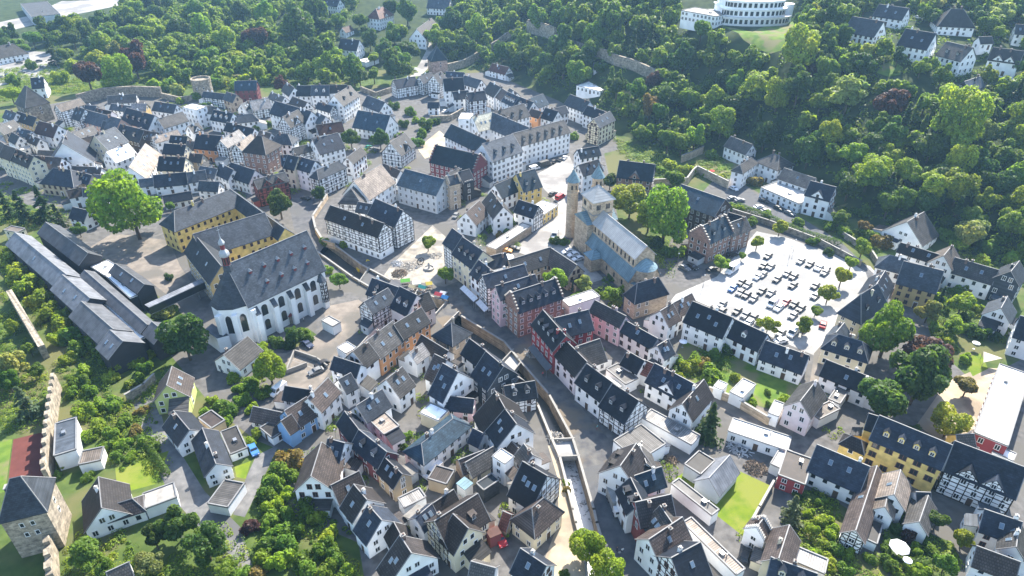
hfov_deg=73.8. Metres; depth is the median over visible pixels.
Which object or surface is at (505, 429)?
house
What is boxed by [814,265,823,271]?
parked car
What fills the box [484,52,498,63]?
tree
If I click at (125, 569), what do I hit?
outbuilding
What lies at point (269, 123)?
shrub
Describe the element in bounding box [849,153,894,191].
tree
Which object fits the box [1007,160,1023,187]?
tree
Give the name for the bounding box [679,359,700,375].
shrub
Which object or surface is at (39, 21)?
tree
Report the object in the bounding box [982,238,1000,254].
shrub
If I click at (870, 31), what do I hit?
house
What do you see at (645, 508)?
house
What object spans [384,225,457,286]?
sandy square
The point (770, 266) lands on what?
parked car
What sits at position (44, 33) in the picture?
tree
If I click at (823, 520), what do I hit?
shrub
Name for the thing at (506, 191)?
house
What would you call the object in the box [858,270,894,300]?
house
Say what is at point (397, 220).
half timbered house
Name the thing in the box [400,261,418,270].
rubble
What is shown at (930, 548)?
shrub
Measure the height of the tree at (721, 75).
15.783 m
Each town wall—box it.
[6,289,49,358]
[39,373,61,476]
[42,535,59,575]
[75,86,161,103]
[161,93,195,101]
[360,86,391,96]
[430,108,463,121]
[447,27,524,70]
[526,19,555,38]
[554,34,595,56]
[596,48,655,78]
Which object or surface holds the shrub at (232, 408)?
on the town paving
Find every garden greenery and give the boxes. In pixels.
[0,64,1023,575]
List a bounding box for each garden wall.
[124,373,156,401]
[286,349,327,373]
[311,194,335,248]
[357,324,378,346]
[654,165,728,187]
[681,146,703,162]
[709,386,770,424]
[732,208,862,265]
[752,480,774,516]
[841,232,877,263]
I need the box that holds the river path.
[545,445,584,575]
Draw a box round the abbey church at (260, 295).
[206,228,329,352]
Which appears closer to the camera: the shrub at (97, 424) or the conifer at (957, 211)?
the shrub at (97, 424)
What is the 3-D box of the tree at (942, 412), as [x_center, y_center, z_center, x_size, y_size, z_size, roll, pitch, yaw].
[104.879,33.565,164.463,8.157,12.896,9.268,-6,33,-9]
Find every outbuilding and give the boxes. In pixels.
[3,226,27,239]
[37,150,56,156]
[68,206,98,229]
[78,446,107,472]
[105,561,134,575]
[107,494,147,523]
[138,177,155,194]
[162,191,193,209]
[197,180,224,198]
[198,410,226,431]
[207,479,246,515]
[220,425,248,461]
[249,406,281,427]
[259,422,282,444]
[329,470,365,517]
[336,341,356,357]
[383,521,412,549]
[397,487,426,514]
[415,334,455,363]
[420,402,448,428]
[427,102,439,114]
[444,396,476,422]
[455,449,484,478]
[456,476,472,497]
[467,428,486,452]
[468,559,499,575]
[476,472,499,502]
[498,510,515,537]
[505,441,520,466]
[536,200,558,223]
[562,289,600,314]
[576,81,603,98]
[606,363,638,391]
[640,359,653,385]
[641,408,700,454]
[670,477,718,525]
[682,450,714,483]
[685,517,745,575]
[726,417,791,456]
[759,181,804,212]
[768,449,791,476]
[796,547,828,575]
[812,401,839,428]
[828,386,848,407]
[837,433,867,460]
[862,519,883,551]
[873,496,895,528]
[901,495,936,543]
[907,491,931,506]
[945,433,976,447]
[965,544,1020,575]
[972,36,993,54]
[992,449,1016,461]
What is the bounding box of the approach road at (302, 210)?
[289,195,326,251]
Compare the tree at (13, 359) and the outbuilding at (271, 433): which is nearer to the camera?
the outbuilding at (271, 433)
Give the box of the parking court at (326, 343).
[275,300,361,389]
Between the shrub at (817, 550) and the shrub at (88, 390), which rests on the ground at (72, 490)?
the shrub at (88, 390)
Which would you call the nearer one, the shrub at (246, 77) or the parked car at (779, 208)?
the parked car at (779, 208)
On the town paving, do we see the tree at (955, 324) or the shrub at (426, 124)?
the shrub at (426, 124)
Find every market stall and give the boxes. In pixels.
[400,278,409,285]
[412,280,420,288]
[418,284,426,291]
[425,281,432,289]
[434,292,442,298]
[441,295,449,301]
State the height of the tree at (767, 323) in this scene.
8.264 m
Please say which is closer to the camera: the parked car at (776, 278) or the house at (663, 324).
the house at (663, 324)
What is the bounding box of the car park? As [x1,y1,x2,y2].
[671,232,873,354]
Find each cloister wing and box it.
[159,190,238,252]
[184,237,223,299]
[192,212,273,261]
[229,189,295,243]
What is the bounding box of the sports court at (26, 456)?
[8,432,43,479]
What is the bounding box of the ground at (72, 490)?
[0,60,1023,575]
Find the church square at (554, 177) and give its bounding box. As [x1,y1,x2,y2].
[513,156,602,282]
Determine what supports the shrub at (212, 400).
on the town paving
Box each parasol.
[679,339,686,347]
[889,539,909,554]
[903,556,911,567]
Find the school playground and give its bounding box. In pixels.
[417,131,444,158]
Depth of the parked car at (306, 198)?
279.28 m
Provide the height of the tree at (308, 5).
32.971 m
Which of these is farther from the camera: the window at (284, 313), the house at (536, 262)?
the house at (536, 262)
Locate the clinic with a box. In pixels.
[710,0,794,26]
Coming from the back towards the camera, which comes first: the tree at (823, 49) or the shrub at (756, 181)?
the tree at (823, 49)
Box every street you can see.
[394,279,612,467]
[583,464,649,575]
[713,346,822,435]
[722,179,872,277]
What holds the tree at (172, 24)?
on the hillside
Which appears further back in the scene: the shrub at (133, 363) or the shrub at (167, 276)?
the shrub at (167, 276)
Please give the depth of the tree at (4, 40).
470.17 m
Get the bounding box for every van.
[270,379,287,397]
[422,460,443,479]
[529,164,539,169]
[551,228,557,236]
[555,192,565,199]
[766,296,779,308]
[786,324,799,337]
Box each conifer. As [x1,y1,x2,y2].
[0,190,20,220]
[10,190,35,226]
[12,386,44,423]
[32,185,55,224]
[45,38,63,65]
[51,204,69,226]
[312,4,319,28]
[626,29,637,57]
[636,18,646,44]
[644,22,655,50]
[654,113,670,147]
[694,402,723,448]
[733,108,747,133]
[780,495,805,534]
[870,171,897,205]
[873,145,883,170]
[899,102,912,134]
[930,186,948,217]
[937,286,946,302]
[944,195,964,230]
[971,225,988,254]
[988,99,998,121]
[1003,78,1023,110]
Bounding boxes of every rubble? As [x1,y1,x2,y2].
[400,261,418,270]
[428,252,441,259]
[524,348,534,358]
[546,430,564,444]
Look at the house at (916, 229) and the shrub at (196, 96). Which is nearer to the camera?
the house at (916, 229)
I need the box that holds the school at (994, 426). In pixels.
[972,363,1023,454]
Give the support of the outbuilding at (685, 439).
on the town paving
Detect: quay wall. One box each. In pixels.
[318,251,368,287]
[328,240,390,281]
[417,290,445,307]
[461,315,608,557]
[537,403,587,575]
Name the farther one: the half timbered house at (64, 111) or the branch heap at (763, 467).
the half timbered house at (64, 111)
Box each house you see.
[0,42,29,64]
[0,120,21,142]
[0,140,6,168]
[0,143,18,179]
[2,109,20,124]
[7,132,31,153]
[11,148,48,188]
[15,127,36,137]
[16,111,44,131]
[21,1,60,24]
[25,133,48,153]
[30,75,50,97]
[34,121,66,147]
[35,155,71,171]
[39,166,83,196]
[51,130,102,167]
[53,98,85,128]
[53,416,82,470]
[61,185,85,209]
[71,106,88,130]
[71,164,106,174]
[73,125,96,137]
[81,135,92,142]
[81,476,134,538]
[82,170,98,186]
[82,187,91,202]
[84,103,99,110]
[84,110,131,132]
[89,127,128,162]
[93,173,114,180]
[94,107,117,117]
[100,121,114,131]
[102,143,137,170]
[104,93,144,110]
[109,103,130,118]
[118,124,148,152]
[121,107,159,133]
[123,143,161,189]
[131,101,151,113]
[145,130,158,147]
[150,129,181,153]
[151,101,183,117]
[153,172,190,195]
[153,366,196,414]
[156,111,188,134]
[156,154,193,173]
[162,142,191,157]
[162,410,204,456]
[169,134,191,144]
[182,103,209,128]
[185,122,206,140]
[186,139,197,152]
[186,170,207,192]
[188,153,212,170]
[191,427,234,487]
[193,131,222,161]
[198,165,217,180]
[199,90,224,107]
[204,104,221,125]
[210,109,237,132]
[213,336,263,377]
[214,129,245,166]
[216,163,236,189]
[222,91,242,112]
[223,121,258,136]
[229,162,264,194]
[230,134,253,166]
[233,79,261,101]
[234,112,267,129]
[236,100,250,114]
[241,133,282,173]
[249,98,271,118]
[250,172,291,206]
[257,130,274,139]
[268,91,289,105]
[269,101,317,138]
[272,131,298,154]
[273,385,313,409]
[275,414,301,446]
[277,110,305,142]
[278,396,318,439]
[279,154,286,172]
[281,82,296,99]
[283,153,299,188]
[288,96,315,113]
[291,142,313,159]
[293,441,344,517]
[296,84,312,105]
[296,156,321,191]
[303,377,342,429]
[309,132,345,165]
[309,161,352,194]
[311,83,330,106]
[311,120,344,142]
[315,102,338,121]
[315,112,331,124]
[324,0,344,13]
[324,205,393,259]
[326,436,363,476]
[327,85,360,122]
[329,84,347,97]
[329,356,378,397]
[334,372,359,408]
[336,411,368,442]
[337,179,365,212]
[338,38,364,58]
[339,25,353,37]
[339,484,385,535]
[342,147,367,178]
[342,164,396,204]
[344,340,380,379]
[349,389,392,432]
[351,429,398,481]
[352,110,398,139]
[352,504,407,558]
[355,201,372,216]
[358,288,393,334]
[361,95,395,120]
[365,275,398,298]
[367,6,393,30]
[367,198,414,248]
[367,320,405,375]
[371,412,405,452]
[375,366,415,412]
[375,457,418,501]
[376,532,439,575]
[380,132,415,167]
[383,163,402,189]
[389,286,422,322]
[391,76,418,98]
[393,306,430,351]
[396,169,447,213]
[397,343,429,376]
[402,413,471,475]
[403,502,436,540]
[409,18,439,49]
[416,72,432,94]
[418,289,435,324]
[423,353,463,390]
[424,493,495,565]
[426,0,453,14]
[427,71,446,98]
[427,363,478,407]
[428,143,493,188]
[428,488,462,511]
[431,317,472,358]
[438,513,491,572]
[439,77,464,106]
[442,228,470,268]
[443,165,460,188]
[444,124,485,151]
[444,173,460,209]
[445,70,464,77]
[447,90,468,111]
[451,236,494,289]
[456,200,487,236]
[457,168,480,201]
[460,338,494,373]
[463,75,485,91]
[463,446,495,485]
[465,90,490,114]
[469,260,494,299]
[470,111,491,140]
[470,351,519,404]
[472,390,528,448]
[474,134,526,183]
[478,264,528,311]
[481,190,513,234]
[484,81,500,109]
[485,62,513,80]
[485,405,535,450]
[487,176,518,208]
[487,252,508,270]
[490,112,529,140]
[490,274,538,326]
[492,448,517,486]
[493,103,530,126]
[495,86,506,109]
[501,91,518,108]
[501,380,537,412]
[504,276,565,337]
[506,461,561,513]
[507,247,549,279]
[508,88,520,96]
[508,369,525,383]
[509,495,564,549]
[509,547,556,575]
[511,120,570,164]
[512,169,542,203]
[513,199,543,231]
[514,97,539,111]
[514,443,550,469]
[528,94,548,111]
[529,108,542,127]
[530,310,577,373]
[540,107,562,124]
[548,247,584,291]
[553,105,568,123]
[553,307,594,343]
[554,340,597,394]
[563,94,592,124]
[572,159,604,192]
[573,146,604,169]
[574,338,612,371]
[574,363,623,417]
[582,105,606,127]
[585,111,616,145]
[589,300,631,345]
[597,443,651,495]
[598,383,649,435]
[612,424,671,461]
[615,477,647,532]
[616,159,657,196]
[619,320,661,359]
[619,350,647,385]
[623,277,668,318]
[631,493,676,541]
[634,466,667,495]
[634,516,692,575]
[639,445,665,476]
[643,301,681,340]
[644,363,697,410]
[644,503,672,531]
[647,339,679,369]
[654,540,718,575]
[661,293,695,331]
[667,379,713,430]
[673,184,731,228]
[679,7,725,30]
[680,214,733,265]
[681,301,734,352]
[723,135,756,164]
[724,318,771,365]
[727,212,741,221]
[728,216,751,251]
[729,156,757,188]
[741,514,772,550]
[749,524,800,575]
[755,150,794,183]
[756,340,809,384]
[766,556,817,575]
[771,168,817,191]
[779,379,827,435]
[800,180,836,220]
[806,444,870,503]
[818,333,872,372]
[818,359,875,411]
[827,321,849,336]
[835,283,887,338]
[837,465,881,554]
[843,16,886,44]
[851,413,877,442]
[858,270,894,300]
[861,414,952,491]
[872,4,909,29]
[872,212,938,249]
[872,254,909,288]
[875,469,911,522]
[890,261,943,307]
[895,27,936,61]
[895,242,939,265]
[926,244,959,289]
[930,6,975,36]
[934,440,1023,514]
[935,41,976,76]
[946,257,998,299]
[957,74,985,98]
[960,501,1022,550]
[978,296,1016,337]
[984,45,1023,79]
[985,260,1023,302]
[993,526,1023,575]
[1005,315,1023,359]
[1009,24,1023,45]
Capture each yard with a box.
[0,0,118,28]
[0,51,58,84]
[91,233,190,293]
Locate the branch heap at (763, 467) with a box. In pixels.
[743,458,768,477]
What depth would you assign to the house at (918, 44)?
307.70 m
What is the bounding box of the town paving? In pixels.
[0,72,1023,575]
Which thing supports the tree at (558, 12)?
on the hillside
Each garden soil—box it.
[295,328,315,347]
[610,154,671,265]
[794,489,887,575]
[889,520,961,575]
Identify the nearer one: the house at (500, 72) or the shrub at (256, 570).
the shrub at (256, 570)
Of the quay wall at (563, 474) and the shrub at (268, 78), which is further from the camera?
the shrub at (268, 78)
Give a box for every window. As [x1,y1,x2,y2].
[91,530,99,537]
[98,517,105,524]
[107,524,114,531]
[108,513,115,520]
[122,519,129,525]
[135,514,141,520]
[225,315,235,334]
[239,313,249,332]
[261,303,268,316]
[264,318,271,329]
[278,295,285,308]
[281,310,287,321]
[294,287,301,299]
[297,302,303,312]
[306,484,312,489]
[310,280,316,292]
[313,294,318,305]
[315,484,320,489]
[612,472,617,479]
[649,556,653,565]
[864,458,872,465]
[867,450,876,457]
[871,443,879,449]
[879,464,887,472]
[884,448,893,455]
[894,462,903,470]
[898,454,907,461]
[907,476,914,484]
[908,468,918,476]
[912,460,921,467]
[923,474,932,482]
[926,466,935,473]
[976,437,983,443]
[978,541,986,547]
[984,497,991,503]
[993,444,1000,450]
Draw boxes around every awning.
[460,285,477,303]
[475,299,488,311]
[528,344,551,370]
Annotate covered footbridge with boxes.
[145,278,205,314]
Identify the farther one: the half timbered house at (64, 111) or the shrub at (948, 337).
the half timbered house at (64, 111)
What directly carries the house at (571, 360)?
on the town paving
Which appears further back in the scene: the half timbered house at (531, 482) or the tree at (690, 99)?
the tree at (690, 99)
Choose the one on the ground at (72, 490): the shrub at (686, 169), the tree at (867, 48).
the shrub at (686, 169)
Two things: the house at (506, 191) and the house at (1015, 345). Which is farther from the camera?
the house at (506, 191)
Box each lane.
[134,393,252,575]
[233,445,278,516]
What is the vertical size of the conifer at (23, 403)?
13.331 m
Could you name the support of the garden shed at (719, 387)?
on the town paving
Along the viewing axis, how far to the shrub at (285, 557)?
134.77 m
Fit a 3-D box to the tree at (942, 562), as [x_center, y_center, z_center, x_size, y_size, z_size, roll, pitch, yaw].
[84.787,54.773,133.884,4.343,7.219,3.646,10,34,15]
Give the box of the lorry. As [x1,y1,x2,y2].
[606,486,618,516]
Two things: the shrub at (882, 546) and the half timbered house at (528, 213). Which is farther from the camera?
the half timbered house at (528, 213)
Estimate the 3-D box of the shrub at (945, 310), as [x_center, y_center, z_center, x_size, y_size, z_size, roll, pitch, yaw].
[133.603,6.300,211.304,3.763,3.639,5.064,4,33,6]
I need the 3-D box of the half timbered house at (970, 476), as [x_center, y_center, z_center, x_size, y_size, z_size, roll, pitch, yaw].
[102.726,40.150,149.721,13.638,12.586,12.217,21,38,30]
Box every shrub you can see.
[0,247,16,267]
[3,72,17,82]
[5,262,28,284]
[12,272,37,297]
[13,38,24,44]
[22,288,54,308]
[23,59,38,69]
[36,278,46,289]
[36,300,58,322]
[46,328,70,346]
[49,71,69,83]
[50,314,71,331]
[51,306,70,319]
[53,469,62,479]
[55,326,84,346]
[57,350,78,365]
[63,58,77,72]
[64,384,77,400]
[66,340,85,359]
[66,373,90,389]
[70,401,98,421]
[77,363,93,377]
[80,429,98,443]
[80,470,95,482]
[81,384,98,397]
[83,335,96,356]
[88,417,106,436]
[92,396,106,411]
[94,440,115,452]
[96,350,104,365]
[101,370,120,383]
[101,426,119,440]
[105,395,125,412]
[108,364,120,371]
[109,449,124,463]
[112,437,134,449]
[115,412,132,430]
[122,379,137,389]
[125,450,136,462]
[128,357,145,368]
[128,423,142,438]
[131,405,149,415]
[133,372,144,383]
[135,359,153,373]
[137,435,155,449]
[146,78,163,91]
[146,349,155,359]
[147,440,160,451]
[150,306,175,319]
[160,76,179,90]
[163,273,173,280]
[169,83,184,95]
[171,304,178,311]
[176,97,184,103]
[190,92,200,100]
[198,406,209,415]
[199,102,212,105]
[205,395,218,404]
[209,399,229,413]
[210,73,224,89]
[217,75,233,86]
[218,401,240,416]
[223,414,232,425]
[226,372,239,384]
[228,78,236,89]
[229,564,250,575]
[231,382,248,393]
[232,391,252,406]
[235,72,255,80]
[239,519,260,536]
[243,376,259,392]
[244,401,257,414]
[246,436,256,444]
[247,564,268,575]
[251,427,261,440]
[252,547,272,570]
[253,485,276,504]
[253,535,281,555]
[254,387,267,400]
[257,73,272,85]
[257,341,268,350]
[260,471,286,491]
[260,495,283,511]
[260,506,279,531]
[262,548,295,571]
[263,385,271,397]
[264,521,293,536]
[265,120,271,127]
[266,460,289,480]
[267,335,286,349]
[273,448,303,468]
[274,533,298,554]
[277,341,296,349]
[277,505,294,521]
[280,485,295,500]
[282,520,304,538]
[286,468,298,482]
[290,549,319,571]
[295,559,316,575]
[297,496,314,523]
[300,327,311,339]
[301,334,314,342]
[305,507,329,524]
[311,535,337,557]
[314,557,336,575]
[317,523,337,542]
[319,237,328,246]
[324,265,333,274]
[325,547,344,566]
[339,241,347,248]
[340,561,354,575]
[388,101,399,109]
[398,119,409,127]
[398,443,407,450]
[403,430,412,440]
[404,106,416,115]
[411,116,418,123]
[411,137,424,146]
[416,127,426,138]
[418,117,433,130]
[431,117,440,124]
[486,225,491,233]
[549,236,558,244]
[557,237,569,245]
[558,569,569,575]
[562,486,571,494]
[570,131,578,140]
[593,62,607,72]
[594,287,602,294]
[607,273,613,281]
[607,296,622,307]
[648,235,664,247]
[656,166,666,174]
[660,245,677,257]
[662,158,677,170]
[664,454,679,465]
[675,245,686,256]
[675,354,685,366]
[676,163,696,174]
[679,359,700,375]
[688,350,701,365]
[698,356,710,370]
[700,361,722,386]
[702,347,721,359]
[705,149,718,159]
[719,173,726,178]
[722,343,733,356]
[729,372,740,382]
[730,204,745,211]
[745,397,757,406]
[746,176,764,186]
[747,215,757,225]
[764,209,771,217]
[764,388,770,395]
[765,400,771,408]
[776,393,788,402]
[791,217,804,226]
[791,492,804,499]
[802,508,814,518]
[805,237,820,245]
[808,532,831,552]
[808,547,823,555]
[812,496,828,506]
[813,513,834,527]
[822,247,834,256]
[823,221,834,230]
[823,551,836,572]
[824,523,839,540]
[829,539,845,556]
[835,560,856,575]
[836,225,852,238]
[843,547,855,561]
[858,229,880,242]
[862,552,877,564]
[870,234,893,249]
[879,553,901,575]
[880,541,891,552]
[888,521,902,534]
[900,528,915,544]
[902,560,922,575]
[909,424,921,430]
[909,541,923,556]
[910,564,933,575]
[923,540,939,557]
[928,320,944,333]
[933,292,947,302]
[935,227,957,243]
[940,302,950,314]
[942,333,957,346]
[946,285,962,294]
[948,238,970,249]
[958,310,974,320]
[959,352,972,364]
[961,285,968,291]
[962,322,983,337]
[965,304,984,314]
[970,327,992,339]
[971,253,990,265]
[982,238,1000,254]
[989,230,1011,244]
[989,332,1004,343]
[1001,250,1022,263]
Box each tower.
[0,476,71,557]
[14,85,54,121]
[190,75,213,95]
[427,46,447,73]
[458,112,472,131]
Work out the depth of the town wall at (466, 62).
454.06 m
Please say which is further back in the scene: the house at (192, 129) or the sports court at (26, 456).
the house at (192, 129)
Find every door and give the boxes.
[311,423,316,432]
[410,396,413,404]
[450,447,453,456]
[526,405,530,411]
[546,530,550,540]
[608,422,612,430]
[702,343,707,350]
[739,352,744,359]
[751,443,758,450]
[779,372,785,379]
[831,489,838,498]
[964,497,973,506]
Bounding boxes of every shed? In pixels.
[693,454,739,503]
[712,380,727,399]
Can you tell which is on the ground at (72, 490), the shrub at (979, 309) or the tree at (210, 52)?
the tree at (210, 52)
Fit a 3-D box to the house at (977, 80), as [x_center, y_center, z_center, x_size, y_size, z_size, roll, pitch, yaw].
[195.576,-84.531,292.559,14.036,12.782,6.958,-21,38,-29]
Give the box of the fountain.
[424,263,433,271]
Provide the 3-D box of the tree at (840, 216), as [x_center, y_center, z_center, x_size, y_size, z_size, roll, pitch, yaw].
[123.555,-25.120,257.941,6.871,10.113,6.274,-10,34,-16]
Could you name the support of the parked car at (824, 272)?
on the car park
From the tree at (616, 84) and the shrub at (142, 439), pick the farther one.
the tree at (616, 84)
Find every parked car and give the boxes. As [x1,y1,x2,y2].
[247,442,259,456]
[300,196,310,200]
[300,340,313,348]
[307,366,324,376]
[313,359,329,366]
[452,212,459,218]
[498,532,507,548]
[503,247,512,252]
[509,245,520,250]
[548,191,557,195]
[561,248,573,254]
[567,251,579,257]
[572,255,583,261]
[678,264,690,271]
[686,263,698,270]
[705,266,717,272]
[717,299,727,307]
[718,307,727,312]
[725,251,738,257]
[726,196,736,200]
[727,284,737,291]
[728,185,738,190]
[731,306,742,314]
[734,198,745,202]
[735,288,745,296]
[736,278,746,285]
[738,545,751,565]
[739,310,751,319]
[741,291,751,298]
[742,281,752,288]
[744,318,754,324]
[747,313,758,319]
[748,294,758,302]
[752,272,762,279]
[753,204,764,208]
[756,286,767,294]
[758,262,768,269]
[759,197,769,203]
[760,270,767,277]
[763,252,772,259]
[765,263,775,270]
[765,288,776,296]
[772,275,782,282]
[773,205,784,210]
[773,303,784,311]
[773,337,788,343]
[774,328,786,336]
[780,298,791,305]
[782,269,791,276]
[784,210,795,215]
[787,281,798,288]
[787,311,798,319]
[788,272,798,279]
[788,299,799,308]
[795,304,806,312]
[796,257,805,264]
[805,260,814,267]
[809,291,819,299]
[810,281,820,289]
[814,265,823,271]
[819,268,829,275]
[819,319,827,328]
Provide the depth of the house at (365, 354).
180.38 m
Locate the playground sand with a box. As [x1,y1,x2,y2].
[918,368,996,440]
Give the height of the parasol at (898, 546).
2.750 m
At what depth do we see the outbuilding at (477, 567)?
129.42 m
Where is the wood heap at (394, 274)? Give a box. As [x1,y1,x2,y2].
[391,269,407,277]
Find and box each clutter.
[390,259,403,266]
[726,441,754,458]
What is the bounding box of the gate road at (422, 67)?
[410,44,432,76]
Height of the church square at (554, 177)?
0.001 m
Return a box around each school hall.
[5,232,80,292]
[37,222,103,273]
[50,274,106,312]
[68,301,133,345]
[79,270,151,334]
[90,259,114,280]
[95,329,148,373]
[104,304,148,350]
[105,273,141,310]
[108,263,157,311]
[142,321,177,359]
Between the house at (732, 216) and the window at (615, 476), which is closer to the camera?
the window at (615, 476)
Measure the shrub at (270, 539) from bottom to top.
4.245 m
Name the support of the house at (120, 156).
on the town paving
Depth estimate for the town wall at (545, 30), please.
447.49 m
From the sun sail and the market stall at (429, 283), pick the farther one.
the market stall at (429, 283)
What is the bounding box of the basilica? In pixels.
[565,163,660,292]
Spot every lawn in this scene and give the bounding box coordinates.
[0,439,11,492]
[115,451,168,489]
[235,461,250,478]
[674,342,800,408]
[675,472,769,534]
[717,163,738,173]
[723,18,796,53]
[877,60,902,76]
[927,288,1020,373]
[964,353,987,375]
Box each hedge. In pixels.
[134,433,170,476]
[736,202,842,244]
[881,528,890,553]
[911,555,934,567]
[931,328,958,346]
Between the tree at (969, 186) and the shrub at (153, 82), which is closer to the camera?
the tree at (969, 186)
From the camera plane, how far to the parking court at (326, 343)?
196.46 m
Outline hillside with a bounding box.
[0,0,1023,267]
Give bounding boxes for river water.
[324,249,594,575]
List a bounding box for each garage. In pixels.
[142,481,180,518]
[321,315,341,334]
[360,57,378,66]
[486,222,531,254]
[728,378,755,408]
[768,399,784,426]
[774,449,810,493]
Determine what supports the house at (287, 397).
on the town paving
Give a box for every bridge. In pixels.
[358,267,417,293]
[435,300,459,327]
[502,349,522,371]
[550,437,579,460]
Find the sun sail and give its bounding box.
[980,352,1002,368]
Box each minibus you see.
[538,159,551,167]
[724,260,739,274]
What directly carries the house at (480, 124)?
on the town paving
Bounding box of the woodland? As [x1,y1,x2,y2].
[43,0,1023,261]
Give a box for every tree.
[0,28,9,37]
[0,37,15,44]
[0,87,20,104]
[0,350,30,372]
[0,369,20,392]
[1,22,19,38]
[3,319,20,333]
[7,73,20,87]
[16,44,30,50]
[20,342,36,355]
[22,31,42,47]
[26,362,44,376]
[33,15,49,31]
[38,29,50,39]
[45,30,62,47]
[47,15,70,32]
[57,48,73,59]
[58,15,75,31]
[59,29,80,49]
[67,535,101,571]
[69,222,86,236]
[71,18,92,37]
[72,61,102,89]
[81,36,90,46]
[83,49,108,67]
[84,167,163,239]
[88,9,110,26]
[90,30,110,54]
[94,556,113,575]
[100,52,132,87]
[101,28,117,37]
[104,40,122,53]
[112,12,131,26]
[118,5,138,22]
[118,25,138,38]
[118,39,146,79]
[122,1,143,15]
[133,551,164,575]
[137,18,165,39]
[141,523,165,549]
[142,0,160,7]
[143,5,163,18]
[152,504,200,541]
[154,312,209,360]
[157,37,177,54]
[163,0,178,7]
[165,201,174,210]
[166,18,191,34]
[169,42,196,60]
[180,520,227,567]
[182,0,204,12]
[190,12,211,35]
[193,46,218,63]
[210,25,238,47]
[211,0,227,7]
[214,558,238,575]
[227,0,252,22]
[227,50,245,59]
[240,27,267,47]
[250,65,266,77]
[252,349,286,384]
[253,0,278,20]
[266,43,286,63]
[266,187,292,218]
[274,75,288,89]
[276,22,289,41]
[280,6,314,40]
[284,326,304,346]
[295,62,315,82]
[298,0,328,18]
[298,34,323,59]
[311,50,341,81]
[311,186,324,202]
[316,17,334,35]
[329,47,342,55]
[329,273,348,288]
[330,12,345,32]
[340,128,360,148]
[342,52,362,85]
[352,14,369,25]
[352,67,368,85]
[360,25,369,33]
[361,28,377,50]
[367,52,378,64]
[368,66,377,83]
[370,128,389,149]
[374,38,391,53]
[381,47,412,79]
[382,0,396,13]
[383,46,411,67]
[385,21,402,45]
[386,24,407,41]
[396,0,417,24]
[397,41,419,56]
[422,235,435,250]
[423,23,444,45]
[437,266,453,283]
[438,6,462,31]
[445,40,457,50]
[455,34,476,57]
[464,13,486,41]
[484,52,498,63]
[493,40,509,63]
[509,50,525,70]
[511,34,519,42]
[523,45,541,68]
[527,3,548,28]
[531,52,553,71]
[542,268,567,286]
[548,23,573,50]
[549,0,568,23]
[553,49,570,79]
[566,60,592,84]
[568,527,606,565]
[570,46,594,67]
[574,274,592,291]
[583,20,608,40]
[588,547,625,575]
[598,0,629,29]
[600,286,622,301]
[603,173,616,189]
[605,72,628,99]
[611,183,646,219]
[626,78,646,98]
[636,199,659,232]
[643,93,660,119]
[645,70,663,86]
[645,182,689,243]
[652,103,668,123]
[657,85,677,103]
[657,129,675,153]
[658,42,676,53]
[664,170,684,186]
[667,40,699,72]
[674,133,693,156]
[679,37,698,50]
[679,90,700,115]
[686,123,705,150]
[694,20,711,43]
[697,44,724,73]
[699,74,719,93]
[700,84,727,105]
[710,104,735,139]
[714,69,736,88]
[714,254,730,270]
[722,90,752,117]
[725,69,744,95]
[735,70,772,101]
[739,252,745,258]
[750,236,764,249]
[752,120,780,152]
[755,316,781,332]
[764,75,792,113]
[772,220,788,235]
[781,22,820,65]
[781,64,812,108]
[782,128,811,154]
[793,3,814,24]
[794,130,826,169]
[796,315,813,334]
[798,8,821,24]
[802,21,819,42]
[804,63,817,75]
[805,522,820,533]
[808,44,832,66]
[809,88,831,115]
[811,305,823,316]
[812,2,820,9]
[814,3,845,25]
[816,55,840,75]
[817,284,840,303]
[818,26,836,51]
[819,119,843,151]
[828,75,869,114]
[831,209,850,226]
[835,267,852,287]
[836,23,854,47]
[837,175,863,200]
[839,142,869,167]
[845,256,858,269]
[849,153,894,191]
[854,52,878,78]
[855,0,873,17]
[855,237,871,258]
[856,43,875,57]
[858,220,873,229]
[858,299,915,358]
[858,376,908,417]
[861,129,885,147]
[865,111,892,131]
[873,88,910,115]
[877,115,908,141]
[877,191,897,219]
[881,143,904,166]
[888,186,918,213]
[888,344,952,404]
[893,46,906,66]
[893,157,922,183]
[900,335,954,371]
[912,56,931,78]
[912,132,950,163]
[913,299,942,322]
[915,189,939,212]
[916,92,938,117]
[919,168,961,197]
[920,0,946,7]
[923,6,942,26]
[923,162,957,187]
[928,102,952,133]
[929,84,995,151]
[929,509,951,528]
[930,401,974,438]
[932,62,952,89]
[933,553,959,575]
[938,82,959,99]
[942,166,982,206]
[943,144,979,173]
[944,314,968,334]
[946,291,976,313]
[953,220,986,245]
[953,375,978,396]
[953,528,975,547]
[959,206,988,220]
[962,148,999,181]
[967,5,990,25]
[969,168,998,191]
[971,218,991,230]
[972,186,1003,213]
[974,118,1000,145]
[976,16,996,35]
[980,64,999,87]
[987,138,1023,170]
[988,2,1015,22]
[990,25,1009,40]
[993,0,1017,18]
[993,169,1019,194]
[997,206,1023,241]
[999,185,1023,216]
[1006,124,1023,144]
[1007,100,1023,134]
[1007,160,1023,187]
[1013,60,1023,71]
[1016,0,1023,23]
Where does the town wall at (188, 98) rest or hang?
on the town paving
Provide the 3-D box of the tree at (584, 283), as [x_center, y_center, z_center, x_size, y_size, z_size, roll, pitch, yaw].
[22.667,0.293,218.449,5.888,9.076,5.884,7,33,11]

